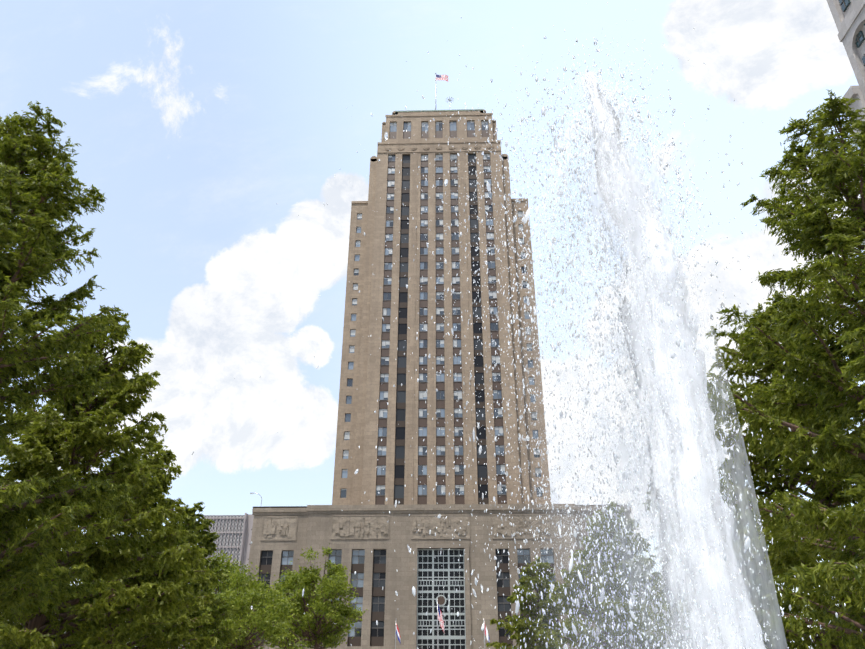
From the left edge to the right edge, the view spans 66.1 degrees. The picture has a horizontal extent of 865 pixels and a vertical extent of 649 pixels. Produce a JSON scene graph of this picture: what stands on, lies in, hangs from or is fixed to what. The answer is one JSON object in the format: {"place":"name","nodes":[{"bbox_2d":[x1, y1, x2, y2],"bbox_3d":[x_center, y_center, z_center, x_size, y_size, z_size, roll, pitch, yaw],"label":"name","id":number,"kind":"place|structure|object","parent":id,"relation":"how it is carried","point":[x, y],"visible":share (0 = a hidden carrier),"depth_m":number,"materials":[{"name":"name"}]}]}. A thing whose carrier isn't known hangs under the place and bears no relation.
{"place":"outdoors","nodes":[
{"label":"outdoors","id":0,"kind":"place"},
{"bbox_2d":[198,513,253,593],"bbox_3d":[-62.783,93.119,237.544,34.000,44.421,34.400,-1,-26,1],"label":"office block","id":1,"kind":"structure","parent":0,"point":[234,532],"depth_m":229.23,"materials":[{"name":"grey stone"}]},
{"bbox_2d":[395,622,400,648],"bbox_3d":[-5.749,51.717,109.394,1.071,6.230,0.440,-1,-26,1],"label":"flag","id":2,"kind":"object","parent":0,"point":[397,632],"visible":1,"depth_m":109.65,"materials":[{"name":"multicoloured fabric"}]},
{"bbox_2d":[0,0,864,648],"label":"sky","id":3,"kind":"structure","parent":0,"point":[193,120],"materials":[{"name":"blue"}]},
{"bbox_2d":[437,599,443,648],"bbox_3d":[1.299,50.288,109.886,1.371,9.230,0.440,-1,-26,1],"label":"flag","id":4,"kind":"object","parent":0,"point":[439,616],"visible":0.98,"depth_m":110.48,"materials":[{"name":"multicoloured fabric"}]},
{"bbox_2d":[247,73,634,648],"bbox_3d":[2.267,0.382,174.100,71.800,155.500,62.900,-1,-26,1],"label":"city hall","id":5,"kind":"structure","parent":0,"point":[350,528],"depth_m":141.23,"materials":[{"name":"stone"}]},
{"bbox_2d":[436,75,447,80],"bbox_3d":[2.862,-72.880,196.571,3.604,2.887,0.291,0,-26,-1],"label":"roof flag","id":6,"kind":"object","parent":5,"relation":"attached to","point":[440,77],"visible":0.98,"depth_m":196.62,"materials":[{"name":"fabric"}]},
{"bbox_2d":[484,622,489,648],"bbox_3d":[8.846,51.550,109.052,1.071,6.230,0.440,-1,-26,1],"label":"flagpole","id":7,"kind":"object","parent":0,"point":[486,632],"visible":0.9,"depth_m":109.30,"materials":[{"name":"white fabric"}]},
{"label":"park plaza","id":8,"kind":"structure","parent":0,"visible":0},
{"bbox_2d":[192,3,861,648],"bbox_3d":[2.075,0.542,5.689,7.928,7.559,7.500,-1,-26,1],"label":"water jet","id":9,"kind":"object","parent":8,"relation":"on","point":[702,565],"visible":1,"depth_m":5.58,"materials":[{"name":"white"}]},
{"bbox_2d":[485,556,583,648],"bbox_3d":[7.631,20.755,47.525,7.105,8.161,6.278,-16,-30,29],"label":"tree","id":10,"kind":"object","parent":8,"relation":"on","point":[518,626],"visible":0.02,"depth_m":46.91,"materials":[{"name":"green plant"}]},
{"label":"ground","id":11,"kind":"structure","parent":0,"visible":0},
{"bbox_2d":[0,101,135,648],"bbox_3d":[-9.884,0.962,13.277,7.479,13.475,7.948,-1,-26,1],"label":"tree","id":12,"kind":"object","parent":11,"relation":"on","point":[35,179],"visible":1,"depth_m":13.71,"materials":[{"name":"green plant"}]},
{"bbox_2d":[0,310,215,648],"bbox_3d":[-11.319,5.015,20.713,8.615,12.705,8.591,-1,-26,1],"label":"tree","id":13,"kind":"object","parent":11,"relation":"on","point":[50,439],"visible":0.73,"depth_m":20.17,"materials":[{"name":"green plant"}]},
{"bbox_2d":[59,438,218,648],"bbox_3d":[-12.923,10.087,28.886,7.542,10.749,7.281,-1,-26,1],"label":"tree","id":14,"kind":"object","parent":11,"relation":"on","point":[160,541],"visible":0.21,"depth_m":27.86,"materials":[{"name":"green plant"}]},
{"bbox_2d":[130,501,239,648],"bbox_3d":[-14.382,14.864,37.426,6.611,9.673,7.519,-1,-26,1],"label":"tree","id":15,"kind":"object","parent":11,"relation":"on","point":[200,536],"visible":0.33,"depth_m":37.38,"materials":[{"name":"green plant"}]},
{"bbox_2d":[182,549,278,648],"bbox_3d":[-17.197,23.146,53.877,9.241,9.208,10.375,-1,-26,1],"label":"tree","id":16,"kind":"object","parent":11,"relation":"on","point":[226,568],"visible":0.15,"depth_m":54.29,"materials":[{"name":"green plant"}]},
{"bbox_2d":[200,562,309,648],"bbox_3d":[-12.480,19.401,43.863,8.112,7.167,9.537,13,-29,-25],"label":"tree","id":17,"kind":"object","parent":11,"relation":"on","point":[245,624],"visible":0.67,"depth_m":42.72,"materials":[{"name":"green plant"}]},
{"bbox_2d":[256,563,334,648],"bbox_3d":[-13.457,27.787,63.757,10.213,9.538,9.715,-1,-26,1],"label":"tree","id":18,"kind":"object","parent":11,"relation":"on","point":[283,586],"visible":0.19,"depth_m":63.86,"materials":[{"name":"green plant"}]},
{"bbox_2d":[273,543,366,648],"bbox_3d":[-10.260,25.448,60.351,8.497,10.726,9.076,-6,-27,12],"label":"tree","id":19,"kind":"object","parent":11,"relation":"on","point":[322,609],"visible":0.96,"depth_m":58.84,"materials":[{"name":"green plant"}]},
{"bbox_2d":[536,501,669,648],"bbox_3d":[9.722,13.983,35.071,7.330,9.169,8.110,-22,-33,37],"label":"tree","id":20,"kind":"object","parent":11,"relation":"on","point":[556,590],"depth_m":34.25,"materials":[{"name":"green plant"}]},
{"bbox_2d":[636,468,815,648],"bbox_3d":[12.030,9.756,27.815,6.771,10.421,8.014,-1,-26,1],"label":"tree","id":21,"kind":"object","parent":11,"relation":"on","point":[660,584],"depth_m":27.63,"materials":[{"name":"green plant"}]},
{"bbox_2d":[657,297,864,648],"bbox_3d":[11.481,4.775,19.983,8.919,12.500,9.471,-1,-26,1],"label":"tree","id":22,"kind":"object","parent":11,"relation":"on","point":[781,562],"visible":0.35,"depth_m":19.38,"materials":[{"name":"green plant"}]},
{"bbox_2d":[705,89,864,648],"bbox_3d":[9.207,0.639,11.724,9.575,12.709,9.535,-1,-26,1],"label":"tree","id":23,"kind":"object","parent":11,"relation":"on","point":[820,233],"visible":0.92,"depth_m":12.61,"materials":[{"name":"green plant"}]},
{"bbox_2d":[827,0,864,140],"bbox_3d":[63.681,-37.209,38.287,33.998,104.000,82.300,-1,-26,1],"label":"building","id":24,"kind":"structure","parent":11,"relation":"on","point":[848,17],"depth_m":76.98,"materials":[{"name":"stone"}]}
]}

